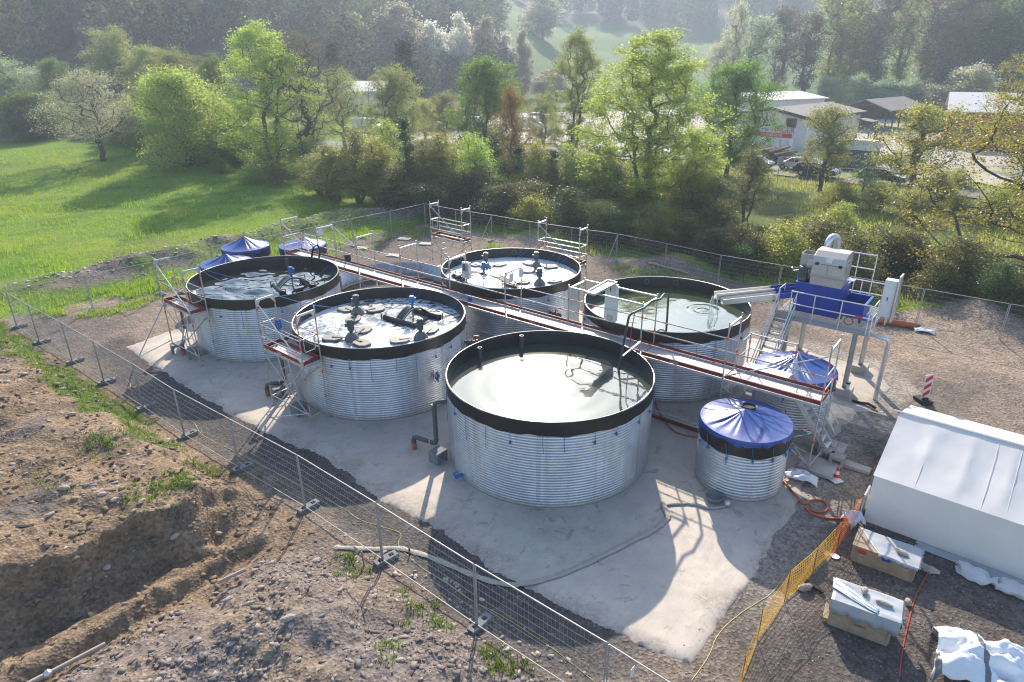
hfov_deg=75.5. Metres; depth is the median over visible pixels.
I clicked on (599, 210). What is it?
tall shrub
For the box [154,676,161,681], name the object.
stone
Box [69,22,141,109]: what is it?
tall tree
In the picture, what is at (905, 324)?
drain pipe
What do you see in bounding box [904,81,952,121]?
round willow
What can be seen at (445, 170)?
thin tree
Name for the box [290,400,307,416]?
hollow block
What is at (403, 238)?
paving slab
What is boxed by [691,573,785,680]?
yellow cable
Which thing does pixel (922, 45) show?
slope tree
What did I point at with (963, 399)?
gravel yard
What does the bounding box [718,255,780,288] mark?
fence
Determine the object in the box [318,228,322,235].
paper notice
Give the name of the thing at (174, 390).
fence
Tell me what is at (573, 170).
thin tree
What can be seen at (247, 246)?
tank
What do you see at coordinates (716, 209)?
bramble
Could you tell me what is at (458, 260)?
rope
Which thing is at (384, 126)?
thin tree
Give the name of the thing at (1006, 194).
bramble
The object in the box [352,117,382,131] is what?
delivery van
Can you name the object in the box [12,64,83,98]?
pale tree
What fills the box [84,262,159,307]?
fence
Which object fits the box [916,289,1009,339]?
fence
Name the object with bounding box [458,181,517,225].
leafy shrub
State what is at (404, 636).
stone
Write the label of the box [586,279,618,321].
dosing cabinet
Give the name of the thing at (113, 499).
stone
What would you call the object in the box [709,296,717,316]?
falling water
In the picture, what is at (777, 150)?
log
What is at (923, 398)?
barrier beacon
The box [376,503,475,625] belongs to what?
fence
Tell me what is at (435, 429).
overflow pipe
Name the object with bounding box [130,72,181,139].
leafy tree
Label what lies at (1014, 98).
oak tree
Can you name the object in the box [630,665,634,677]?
white notice
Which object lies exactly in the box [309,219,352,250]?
fence
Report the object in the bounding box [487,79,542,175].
copper tree
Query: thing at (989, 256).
bramble
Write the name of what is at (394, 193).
thin tree
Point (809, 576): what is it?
safety net
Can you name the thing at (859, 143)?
brick pallet
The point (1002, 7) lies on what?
slope tree
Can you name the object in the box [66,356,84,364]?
fence block
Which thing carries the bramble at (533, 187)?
on the meadow
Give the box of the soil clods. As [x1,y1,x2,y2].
[0,337,314,681]
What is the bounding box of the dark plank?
[803,579,824,593]
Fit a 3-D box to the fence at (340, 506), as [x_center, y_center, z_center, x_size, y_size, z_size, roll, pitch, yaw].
[-4.944,4.684,18.800,3.608,1.956,0.036,18,29,36]
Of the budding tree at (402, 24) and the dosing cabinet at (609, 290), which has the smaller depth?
the dosing cabinet at (609, 290)
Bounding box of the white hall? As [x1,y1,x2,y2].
[707,91,829,125]
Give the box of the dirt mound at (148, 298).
[70,227,798,320]
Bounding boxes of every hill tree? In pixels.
[237,11,291,33]
[281,20,340,47]
[339,11,374,61]
[513,0,567,39]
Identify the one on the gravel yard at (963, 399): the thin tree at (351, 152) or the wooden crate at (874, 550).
the wooden crate at (874, 550)
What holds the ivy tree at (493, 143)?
on the meadow
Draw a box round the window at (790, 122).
[785,118,796,127]
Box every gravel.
[14,325,730,681]
[638,269,1023,497]
[674,461,1023,681]
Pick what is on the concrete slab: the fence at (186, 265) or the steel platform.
the steel platform
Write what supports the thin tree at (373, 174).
on the meadow
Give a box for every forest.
[0,0,518,100]
[533,0,1021,87]
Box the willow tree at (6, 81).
[0,54,51,133]
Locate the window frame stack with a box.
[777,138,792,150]
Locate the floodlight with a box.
[343,254,350,268]
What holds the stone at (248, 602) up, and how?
on the earth bank
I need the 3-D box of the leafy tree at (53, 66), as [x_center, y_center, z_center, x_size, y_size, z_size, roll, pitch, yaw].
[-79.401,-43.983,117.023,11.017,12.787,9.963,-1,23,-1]
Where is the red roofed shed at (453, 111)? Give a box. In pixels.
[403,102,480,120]
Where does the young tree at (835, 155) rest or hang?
on the verge
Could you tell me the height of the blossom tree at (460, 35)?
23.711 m
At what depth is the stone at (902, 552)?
17.46 m
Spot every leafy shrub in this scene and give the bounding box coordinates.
[234,163,272,184]
[370,159,418,209]
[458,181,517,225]
[484,174,528,228]
[501,191,560,231]
[622,197,674,249]
[625,198,693,248]
[632,208,687,256]
[650,190,686,217]
[664,204,709,253]
[718,186,739,204]
[749,214,823,276]
[794,215,813,230]
[813,177,868,212]
[837,154,884,191]
[864,224,933,284]
[872,222,939,283]
[914,235,974,289]
[934,189,981,220]
[944,165,976,188]
[974,177,1023,211]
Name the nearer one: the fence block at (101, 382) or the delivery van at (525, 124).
the fence block at (101, 382)
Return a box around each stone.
[57,485,69,489]
[97,491,107,495]
[103,564,110,569]
[109,497,118,501]
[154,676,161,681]
[170,533,178,539]
[222,596,232,602]
[226,640,235,646]
[244,600,255,605]
[279,614,295,621]
[312,557,321,562]
[395,657,405,662]
[399,635,408,638]
[798,583,812,591]
[833,459,871,474]
[861,586,868,593]
[875,599,893,606]
[896,548,908,555]
[904,597,911,605]
[921,562,939,573]
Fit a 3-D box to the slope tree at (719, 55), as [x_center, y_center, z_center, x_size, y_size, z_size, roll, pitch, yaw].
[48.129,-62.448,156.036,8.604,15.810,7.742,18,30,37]
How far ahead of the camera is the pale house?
149.72 m
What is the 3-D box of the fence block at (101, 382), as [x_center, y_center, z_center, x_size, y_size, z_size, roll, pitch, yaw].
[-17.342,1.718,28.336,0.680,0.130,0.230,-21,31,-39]
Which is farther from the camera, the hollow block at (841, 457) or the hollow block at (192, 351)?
the hollow block at (192, 351)
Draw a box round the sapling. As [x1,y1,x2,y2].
[722,145,778,221]
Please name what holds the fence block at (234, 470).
on the gravel yard at (963, 399)
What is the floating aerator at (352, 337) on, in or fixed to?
on the water at (381, 333)
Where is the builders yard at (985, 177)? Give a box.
[371,110,1023,186]
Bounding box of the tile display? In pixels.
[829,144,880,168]
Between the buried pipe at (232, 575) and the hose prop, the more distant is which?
the hose prop
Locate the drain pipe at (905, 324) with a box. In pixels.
[873,318,916,328]
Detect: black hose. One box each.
[309,244,320,267]
[852,399,875,408]
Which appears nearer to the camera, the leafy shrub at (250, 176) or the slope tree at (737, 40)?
the leafy shrub at (250, 176)
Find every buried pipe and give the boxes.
[27,642,105,681]
[218,568,245,583]
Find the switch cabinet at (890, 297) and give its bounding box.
[878,273,903,324]
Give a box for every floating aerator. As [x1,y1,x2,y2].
[322,319,372,347]
[337,294,384,322]
[389,317,443,347]
[471,252,506,274]
[514,267,562,286]
[522,251,557,273]
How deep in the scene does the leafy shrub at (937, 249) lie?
39.45 m
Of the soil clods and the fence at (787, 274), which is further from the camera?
the fence at (787, 274)
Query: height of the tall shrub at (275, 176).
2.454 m
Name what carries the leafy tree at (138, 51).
on the meadow
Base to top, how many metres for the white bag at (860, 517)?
0.438 m
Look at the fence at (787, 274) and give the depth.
36.49 m
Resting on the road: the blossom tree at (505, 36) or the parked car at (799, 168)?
the parked car at (799, 168)
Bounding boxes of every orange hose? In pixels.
[655,400,696,436]
[783,479,845,519]
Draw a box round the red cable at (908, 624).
[899,566,933,677]
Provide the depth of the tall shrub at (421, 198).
56.49 m
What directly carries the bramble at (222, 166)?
on the meadow
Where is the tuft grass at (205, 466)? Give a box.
[40,425,534,676]
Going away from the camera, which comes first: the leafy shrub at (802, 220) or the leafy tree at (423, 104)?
the leafy shrub at (802, 220)
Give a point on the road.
(804, 176)
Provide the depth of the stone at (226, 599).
15.82 m
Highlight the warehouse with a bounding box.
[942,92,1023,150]
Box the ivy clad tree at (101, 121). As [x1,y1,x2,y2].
[23,64,145,160]
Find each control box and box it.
[462,261,470,283]
[509,273,513,281]
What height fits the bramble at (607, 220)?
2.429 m
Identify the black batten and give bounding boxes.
[13,524,33,527]
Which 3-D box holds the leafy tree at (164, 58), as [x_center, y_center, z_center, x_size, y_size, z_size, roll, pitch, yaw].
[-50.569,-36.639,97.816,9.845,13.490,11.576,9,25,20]
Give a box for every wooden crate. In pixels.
[822,577,904,645]
[850,526,924,582]
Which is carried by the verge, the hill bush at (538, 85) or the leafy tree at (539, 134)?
the leafy tree at (539, 134)
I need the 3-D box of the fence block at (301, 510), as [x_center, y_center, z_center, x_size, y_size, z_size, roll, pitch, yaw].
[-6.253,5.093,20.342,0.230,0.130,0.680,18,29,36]
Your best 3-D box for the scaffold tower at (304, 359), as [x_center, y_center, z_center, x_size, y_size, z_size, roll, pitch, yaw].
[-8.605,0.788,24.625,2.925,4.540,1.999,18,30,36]
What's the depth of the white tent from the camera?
18.53 m
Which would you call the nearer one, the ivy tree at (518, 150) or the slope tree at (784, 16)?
the ivy tree at (518, 150)
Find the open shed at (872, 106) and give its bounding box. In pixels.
[846,96,925,131]
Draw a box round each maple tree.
[197,16,336,178]
[561,24,743,217]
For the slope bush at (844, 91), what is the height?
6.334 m
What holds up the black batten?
on the earth bank
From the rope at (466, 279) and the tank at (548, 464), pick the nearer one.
the tank at (548, 464)
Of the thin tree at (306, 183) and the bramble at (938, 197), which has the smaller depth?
the bramble at (938, 197)
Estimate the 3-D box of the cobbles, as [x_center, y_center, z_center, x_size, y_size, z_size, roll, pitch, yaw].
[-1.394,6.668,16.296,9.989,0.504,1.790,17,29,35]
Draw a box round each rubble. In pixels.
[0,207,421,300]
[0,340,225,552]
[62,530,525,681]
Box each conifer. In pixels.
[314,39,359,117]
[381,36,434,123]
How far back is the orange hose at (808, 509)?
20.12 m
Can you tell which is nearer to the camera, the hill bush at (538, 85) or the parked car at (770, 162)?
the parked car at (770, 162)
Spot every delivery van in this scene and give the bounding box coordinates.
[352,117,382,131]
[514,116,542,128]
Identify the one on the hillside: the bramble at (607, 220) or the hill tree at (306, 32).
the hill tree at (306, 32)
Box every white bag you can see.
[840,509,865,529]
[914,327,935,334]
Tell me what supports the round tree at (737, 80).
on the verge
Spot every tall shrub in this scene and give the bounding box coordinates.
[257,162,294,185]
[399,176,455,220]
[409,188,438,213]
[578,197,623,236]
[592,203,620,223]
[852,175,905,211]
[853,221,931,277]
[885,186,938,220]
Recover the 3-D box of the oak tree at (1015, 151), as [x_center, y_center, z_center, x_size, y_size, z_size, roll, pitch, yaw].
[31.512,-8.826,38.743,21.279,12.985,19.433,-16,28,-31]
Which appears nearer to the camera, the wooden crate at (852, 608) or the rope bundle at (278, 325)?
the wooden crate at (852, 608)
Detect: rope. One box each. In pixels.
[170,257,246,280]
[274,294,337,307]
[421,245,502,267]
[422,277,499,287]
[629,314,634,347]
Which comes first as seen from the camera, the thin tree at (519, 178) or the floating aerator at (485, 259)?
the floating aerator at (485, 259)
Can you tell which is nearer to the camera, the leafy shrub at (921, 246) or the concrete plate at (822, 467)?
the concrete plate at (822, 467)
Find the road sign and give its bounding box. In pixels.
[776,157,783,184]
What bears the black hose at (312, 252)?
attached to the tank at (235, 330)
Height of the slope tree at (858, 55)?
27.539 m
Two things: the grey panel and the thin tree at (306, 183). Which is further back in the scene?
the thin tree at (306, 183)
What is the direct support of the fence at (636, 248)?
on the verge
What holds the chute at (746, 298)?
attached to the screening machine
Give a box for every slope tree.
[697,40,734,93]
[718,0,754,84]
[730,13,786,83]
[762,2,807,85]
[778,8,837,92]
[800,0,876,85]
[815,0,886,87]
[854,0,912,86]
[881,0,933,95]
[895,0,971,84]
[910,0,1020,81]
[917,0,997,86]
[967,0,1023,92]
[977,0,1021,42]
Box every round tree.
[78,60,118,112]
[96,62,139,108]
[356,60,430,156]
[437,49,532,162]
[684,53,792,176]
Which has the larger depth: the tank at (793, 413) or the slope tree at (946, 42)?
the slope tree at (946, 42)
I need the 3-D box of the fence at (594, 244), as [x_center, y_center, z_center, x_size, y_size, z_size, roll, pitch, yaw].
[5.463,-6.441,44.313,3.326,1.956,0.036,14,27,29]
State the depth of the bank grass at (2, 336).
26.23 m
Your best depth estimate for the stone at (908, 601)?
16.55 m
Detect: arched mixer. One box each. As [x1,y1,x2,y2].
[270,266,315,294]
[381,295,442,328]
[450,262,518,288]
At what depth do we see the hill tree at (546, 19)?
294.04 m
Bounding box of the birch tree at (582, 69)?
[537,24,614,161]
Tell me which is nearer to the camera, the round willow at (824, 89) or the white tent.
the white tent
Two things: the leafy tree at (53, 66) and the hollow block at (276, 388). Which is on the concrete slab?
the hollow block at (276, 388)
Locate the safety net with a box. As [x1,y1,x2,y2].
[741,495,863,680]
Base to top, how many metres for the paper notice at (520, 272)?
0.360 m
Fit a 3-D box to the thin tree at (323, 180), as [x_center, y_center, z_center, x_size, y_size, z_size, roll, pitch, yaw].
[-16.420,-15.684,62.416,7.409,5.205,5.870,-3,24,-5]
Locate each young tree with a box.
[791,99,873,191]
[846,98,987,195]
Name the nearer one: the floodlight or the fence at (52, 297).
the floodlight
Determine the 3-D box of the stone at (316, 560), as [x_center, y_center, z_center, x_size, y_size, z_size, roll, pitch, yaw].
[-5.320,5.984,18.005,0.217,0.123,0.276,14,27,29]
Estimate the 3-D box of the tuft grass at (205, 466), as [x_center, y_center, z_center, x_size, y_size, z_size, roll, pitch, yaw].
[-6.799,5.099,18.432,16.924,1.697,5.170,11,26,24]
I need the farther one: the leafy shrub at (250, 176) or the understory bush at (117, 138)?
the understory bush at (117, 138)
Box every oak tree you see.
[844,87,1023,283]
[942,50,1023,169]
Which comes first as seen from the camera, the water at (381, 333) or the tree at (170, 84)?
the water at (381, 333)
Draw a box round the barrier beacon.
[913,373,933,404]
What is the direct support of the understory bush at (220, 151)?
on the meadow
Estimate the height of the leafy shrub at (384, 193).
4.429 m
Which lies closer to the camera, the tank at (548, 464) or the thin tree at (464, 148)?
the tank at (548, 464)
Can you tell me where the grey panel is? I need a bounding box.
[860,485,870,512]
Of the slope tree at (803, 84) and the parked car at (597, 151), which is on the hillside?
the slope tree at (803, 84)
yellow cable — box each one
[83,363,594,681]
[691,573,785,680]
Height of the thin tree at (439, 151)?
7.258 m
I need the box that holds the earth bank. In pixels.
[0,315,553,681]
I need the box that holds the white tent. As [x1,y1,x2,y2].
[864,405,1023,584]
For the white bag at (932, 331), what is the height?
0.179 m
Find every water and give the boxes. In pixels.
[192,265,334,299]
[296,298,461,347]
[445,257,577,288]
[449,343,650,421]
[587,287,746,331]
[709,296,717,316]
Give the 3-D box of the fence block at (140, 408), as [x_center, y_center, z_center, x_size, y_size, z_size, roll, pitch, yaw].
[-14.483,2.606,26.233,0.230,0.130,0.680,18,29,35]
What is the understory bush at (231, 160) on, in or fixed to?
on the meadow
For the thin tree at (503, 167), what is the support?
on the meadow
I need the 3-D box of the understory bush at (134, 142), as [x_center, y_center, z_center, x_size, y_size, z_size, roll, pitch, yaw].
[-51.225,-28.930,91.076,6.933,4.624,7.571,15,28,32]
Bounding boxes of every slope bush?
[761,83,788,90]
[836,91,851,102]
[839,85,858,100]
[993,84,1012,92]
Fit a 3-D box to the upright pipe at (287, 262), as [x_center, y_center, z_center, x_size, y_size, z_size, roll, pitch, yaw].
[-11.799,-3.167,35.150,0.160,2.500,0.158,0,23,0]
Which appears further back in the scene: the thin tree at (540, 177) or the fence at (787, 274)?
the thin tree at (540, 177)
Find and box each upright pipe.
[285,258,288,269]
[478,346,481,358]
[520,335,523,347]
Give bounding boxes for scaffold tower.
[135,254,218,366]
[254,291,330,426]
[429,200,471,266]
[537,217,587,302]
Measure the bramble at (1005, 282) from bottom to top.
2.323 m
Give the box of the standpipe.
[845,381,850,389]
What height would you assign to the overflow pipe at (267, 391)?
2.388 m
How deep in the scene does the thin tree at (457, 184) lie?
57.87 m
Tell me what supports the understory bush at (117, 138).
on the meadow
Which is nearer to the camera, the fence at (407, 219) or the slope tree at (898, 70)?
the fence at (407, 219)
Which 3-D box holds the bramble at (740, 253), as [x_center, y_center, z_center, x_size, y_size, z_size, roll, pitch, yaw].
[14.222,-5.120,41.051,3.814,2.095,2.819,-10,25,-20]
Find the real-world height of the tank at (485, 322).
3.019 m
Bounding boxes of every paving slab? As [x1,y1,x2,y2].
[386,253,401,256]
[397,237,410,239]
[418,242,432,245]
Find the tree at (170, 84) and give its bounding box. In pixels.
[114,62,233,170]
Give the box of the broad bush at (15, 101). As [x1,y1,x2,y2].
[0,89,82,142]
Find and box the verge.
[524,143,1023,345]
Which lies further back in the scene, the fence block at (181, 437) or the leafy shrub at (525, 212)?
the leafy shrub at (525, 212)
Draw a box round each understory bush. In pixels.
[33,98,80,133]
[51,108,75,133]
[60,98,92,129]
[103,100,136,113]
[105,113,130,142]
[106,96,139,146]
[116,113,148,147]
[203,110,259,161]
[203,114,255,161]
[273,116,309,169]
[297,136,327,160]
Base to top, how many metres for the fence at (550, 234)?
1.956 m
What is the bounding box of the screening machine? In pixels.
[791,234,875,322]
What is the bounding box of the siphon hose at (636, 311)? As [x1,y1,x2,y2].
[617,293,668,367]
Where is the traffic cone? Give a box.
[830,466,843,483]
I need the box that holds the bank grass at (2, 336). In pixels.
[0,321,188,487]
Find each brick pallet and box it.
[850,139,865,145]
[864,139,881,146]
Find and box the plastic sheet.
[784,468,817,487]
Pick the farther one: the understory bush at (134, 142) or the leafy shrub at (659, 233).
the understory bush at (134, 142)
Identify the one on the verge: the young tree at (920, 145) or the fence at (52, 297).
the young tree at (920, 145)
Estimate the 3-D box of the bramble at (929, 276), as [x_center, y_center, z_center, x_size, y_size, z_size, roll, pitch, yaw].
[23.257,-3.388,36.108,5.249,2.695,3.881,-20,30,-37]
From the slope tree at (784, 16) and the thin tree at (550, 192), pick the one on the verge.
the thin tree at (550, 192)
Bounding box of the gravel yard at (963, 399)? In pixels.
[17,229,1023,681]
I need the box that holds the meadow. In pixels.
[0,110,538,325]
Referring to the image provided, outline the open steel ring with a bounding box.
[339,262,441,292]
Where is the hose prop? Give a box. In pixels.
[622,341,640,356]
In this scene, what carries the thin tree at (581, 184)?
on the verge
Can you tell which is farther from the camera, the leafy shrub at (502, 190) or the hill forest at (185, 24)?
the hill forest at (185, 24)
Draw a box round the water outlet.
[706,490,723,502]
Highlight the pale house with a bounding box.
[322,81,393,114]
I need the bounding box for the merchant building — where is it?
[739,102,877,149]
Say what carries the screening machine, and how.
on the steel platform
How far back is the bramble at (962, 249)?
35.96 m
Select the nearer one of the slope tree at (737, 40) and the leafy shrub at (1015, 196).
the leafy shrub at (1015, 196)
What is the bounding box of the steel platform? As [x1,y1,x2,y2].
[743,252,884,398]
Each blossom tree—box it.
[411,19,452,90]
[439,11,477,72]
[494,30,519,92]
[508,26,536,97]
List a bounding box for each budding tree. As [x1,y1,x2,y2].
[294,62,377,156]
[360,1,444,77]
[468,14,507,65]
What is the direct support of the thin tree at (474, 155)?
on the meadow
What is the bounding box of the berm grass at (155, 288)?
[26,215,429,318]
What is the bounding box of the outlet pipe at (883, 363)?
[869,332,890,399]
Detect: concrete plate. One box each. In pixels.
[797,453,840,479]
[836,442,847,453]
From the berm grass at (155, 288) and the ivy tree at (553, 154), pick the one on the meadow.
the berm grass at (155, 288)
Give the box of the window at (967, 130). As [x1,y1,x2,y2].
[962,128,979,137]
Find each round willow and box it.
[810,72,847,102]
[837,70,877,104]
[863,76,899,118]
[882,77,931,119]
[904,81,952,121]
[938,59,1005,118]
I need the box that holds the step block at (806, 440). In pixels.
[791,430,838,449]
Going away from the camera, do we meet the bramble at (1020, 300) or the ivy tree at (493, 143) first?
the bramble at (1020, 300)
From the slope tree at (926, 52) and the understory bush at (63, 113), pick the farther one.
the slope tree at (926, 52)
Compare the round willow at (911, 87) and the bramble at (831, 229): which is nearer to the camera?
the bramble at (831, 229)
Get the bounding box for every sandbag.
[955,560,1000,585]
[995,577,1023,599]
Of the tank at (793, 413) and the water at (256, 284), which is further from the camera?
the water at (256, 284)
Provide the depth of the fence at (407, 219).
51.39 m
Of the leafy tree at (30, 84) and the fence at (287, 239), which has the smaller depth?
the fence at (287, 239)
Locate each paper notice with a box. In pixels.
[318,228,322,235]
[519,268,522,277]
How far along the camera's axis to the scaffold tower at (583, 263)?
35.35 m
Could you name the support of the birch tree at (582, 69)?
on the verge
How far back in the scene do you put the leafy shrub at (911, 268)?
39.66 m
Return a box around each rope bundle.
[275,320,281,330]
[433,371,439,381]
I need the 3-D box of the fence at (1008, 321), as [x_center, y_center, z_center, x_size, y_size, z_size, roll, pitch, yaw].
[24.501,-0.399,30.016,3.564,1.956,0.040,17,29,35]
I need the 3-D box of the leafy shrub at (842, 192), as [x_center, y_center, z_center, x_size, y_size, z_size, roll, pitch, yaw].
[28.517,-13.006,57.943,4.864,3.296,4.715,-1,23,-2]
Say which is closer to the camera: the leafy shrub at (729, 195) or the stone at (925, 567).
the stone at (925, 567)
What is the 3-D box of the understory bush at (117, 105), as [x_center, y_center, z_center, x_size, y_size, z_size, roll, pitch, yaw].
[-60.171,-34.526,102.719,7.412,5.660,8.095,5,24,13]
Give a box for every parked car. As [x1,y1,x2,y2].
[590,145,623,157]
[651,149,682,163]
[741,155,774,168]
[777,156,816,168]
[793,161,840,177]
[858,166,908,185]
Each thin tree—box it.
[283,150,345,194]
[294,141,352,200]
[295,146,361,201]
[324,126,393,203]
[327,164,376,203]
[343,133,404,205]
[346,156,404,197]
[360,115,411,168]
[369,171,421,206]
[397,135,449,187]
[412,127,463,190]
[412,153,467,203]
[440,139,481,175]
[440,172,485,206]
[449,130,506,197]
[462,162,510,195]
[484,150,526,186]
[500,170,547,195]
[505,137,562,192]
[520,162,566,204]
[542,141,593,196]
[542,179,593,216]
[549,169,612,211]
[554,150,603,208]
[578,153,631,207]
[593,161,637,214]
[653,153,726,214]
[685,171,746,216]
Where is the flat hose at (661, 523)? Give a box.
[334,500,729,586]
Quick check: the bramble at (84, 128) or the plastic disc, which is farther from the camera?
the bramble at (84, 128)
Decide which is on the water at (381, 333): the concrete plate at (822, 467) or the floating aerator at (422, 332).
the floating aerator at (422, 332)
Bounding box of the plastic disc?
[831,553,839,558]
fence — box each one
[5,291,38,340]
[6,275,91,324]
[27,305,71,360]
[60,322,102,379]
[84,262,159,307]
[92,341,142,406]
[132,363,183,434]
[156,247,211,292]
[173,389,238,468]
[229,419,304,507]
[262,228,309,252]
[296,455,381,560]
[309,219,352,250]
[351,211,391,243]
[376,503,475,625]
[390,204,425,235]
[424,203,455,230]
[455,209,491,239]
[474,564,606,681]
[491,215,529,246]
[530,221,571,253]
[571,227,616,261]
[606,644,669,681]
[616,234,666,264]
[665,243,720,282]
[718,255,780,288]
[779,265,849,299]
[849,276,923,322]
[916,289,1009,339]
[1000,304,1023,341]
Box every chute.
[714,283,795,299]
[720,289,793,304]
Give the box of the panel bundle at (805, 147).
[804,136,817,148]
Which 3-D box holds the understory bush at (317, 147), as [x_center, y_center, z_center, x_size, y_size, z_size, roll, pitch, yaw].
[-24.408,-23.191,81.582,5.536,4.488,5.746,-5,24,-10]
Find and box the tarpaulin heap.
[930,626,1023,681]
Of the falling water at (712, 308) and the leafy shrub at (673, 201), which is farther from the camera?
the leafy shrub at (673, 201)
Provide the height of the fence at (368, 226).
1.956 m
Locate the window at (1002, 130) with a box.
[1000,130,1019,138]
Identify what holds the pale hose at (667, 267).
on the verge
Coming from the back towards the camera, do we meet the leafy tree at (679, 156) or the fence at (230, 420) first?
the leafy tree at (679, 156)
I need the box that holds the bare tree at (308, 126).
[245,25,356,177]
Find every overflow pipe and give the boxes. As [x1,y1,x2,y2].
[177,292,186,355]
[264,334,292,396]
[411,399,446,449]
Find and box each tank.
[186,256,340,361]
[199,254,250,271]
[221,236,270,257]
[278,237,327,255]
[291,287,478,420]
[441,248,580,344]
[445,330,654,507]
[584,276,751,401]
[694,398,793,501]
[751,351,837,432]
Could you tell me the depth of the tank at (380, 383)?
25.00 m
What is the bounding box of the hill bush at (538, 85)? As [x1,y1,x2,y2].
[527,69,570,98]
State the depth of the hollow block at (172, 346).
30.86 m
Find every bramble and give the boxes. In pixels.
[69,121,100,138]
[207,157,232,173]
[393,171,443,207]
[432,168,484,219]
[467,184,487,212]
[494,177,559,228]
[531,183,603,237]
[582,213,626,245]
[596,209,641,246]
[680,225,746,267]
[683,227,735,266]
[690,195,753,246]
[704,220,765,269]
[719,242,762,276]
[734,231,780,273]
[777,213,796,226]
[785,209,857,261]
[797,229,832,263]
[808,221,895,303]
[818,200,867,234]
[894,205,924,224]
[903,256,971,302]
[909,231,997,298]
[912,169,965,202]
[914,183,951,208]
[958,250,1012,294]
[960,258,1023,307]
[972,186,1023,226]
[972,259,1023,300]
[996,276,1023,316]
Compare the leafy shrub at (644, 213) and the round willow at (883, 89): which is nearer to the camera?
the leafy shrub at (644, 213)
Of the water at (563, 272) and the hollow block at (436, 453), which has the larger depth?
the water at (563, 272)
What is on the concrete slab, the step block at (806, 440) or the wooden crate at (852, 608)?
the step block at (806, 440)
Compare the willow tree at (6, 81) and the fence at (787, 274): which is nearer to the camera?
the fence at (787, 274)
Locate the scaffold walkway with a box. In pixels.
[280,214,842,472]
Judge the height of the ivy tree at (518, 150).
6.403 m
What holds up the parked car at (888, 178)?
on the road
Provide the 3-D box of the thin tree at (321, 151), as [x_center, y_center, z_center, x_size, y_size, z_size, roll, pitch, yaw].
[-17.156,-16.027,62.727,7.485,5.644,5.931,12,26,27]
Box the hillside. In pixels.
[0,0,958,114]
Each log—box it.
[763,146,785,152]
[767,146,790,153]
[772,150,797,156]
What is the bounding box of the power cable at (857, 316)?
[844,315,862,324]
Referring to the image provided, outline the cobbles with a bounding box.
[315,523,608,681]
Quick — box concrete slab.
[126,310,890,662]
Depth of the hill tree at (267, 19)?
189.29 m
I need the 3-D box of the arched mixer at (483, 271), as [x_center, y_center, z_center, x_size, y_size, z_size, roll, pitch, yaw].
[-1.409,-3.289,32.158,3.859,1.110,0.766,11,26,24]
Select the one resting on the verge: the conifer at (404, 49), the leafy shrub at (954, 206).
the leafy shrub at (954, 206)
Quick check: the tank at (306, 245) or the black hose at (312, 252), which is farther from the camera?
the tank at (306, 245)
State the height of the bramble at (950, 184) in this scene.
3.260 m
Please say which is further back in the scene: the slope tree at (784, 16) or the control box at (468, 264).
the slope tree at (784, 16)
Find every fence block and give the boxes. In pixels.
[11,323,26,329]
[33,338,50,344]
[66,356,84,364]
[97,376,116,385]
[136,401,156,411]
[177,429,198,440]
[231,461,253,474]
[297,498,319,514]
[373,550,398,568]
[467,612,492,634]
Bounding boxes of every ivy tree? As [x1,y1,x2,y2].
[390,118,419,205]
[481,136,508,182]
[502,145,528,182]
[542,148,567,199]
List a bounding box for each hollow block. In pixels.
[169,341,180,354]
[186,346,200,359]
[271,384,286,398]
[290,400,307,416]
[428,445,447,465]
[818,447,836,457]
[828,451,846,468]
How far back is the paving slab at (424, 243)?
48.59 m
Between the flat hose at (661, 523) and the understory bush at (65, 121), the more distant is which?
the understory bush at (65, 121)
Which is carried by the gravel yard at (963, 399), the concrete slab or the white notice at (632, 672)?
the concrete slab
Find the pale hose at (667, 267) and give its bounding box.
[648,262,687,273]
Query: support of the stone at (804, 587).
on the gravel yard at (963, 399)
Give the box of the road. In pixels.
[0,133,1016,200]
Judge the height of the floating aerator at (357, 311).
0.880 m
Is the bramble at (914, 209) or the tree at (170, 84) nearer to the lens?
the bramble at (914, 209)
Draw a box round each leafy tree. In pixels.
[0,70,37,110]
[31,55,88,120]
[115,41,185,102]
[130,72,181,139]
[136,43,202,106]
[185,50,238,109]
[189,83,229,112]
[203,95,270,163]
[407,97,439,138]
[424,89,461,140]
[523,90,563,146]
[659,123,729,185]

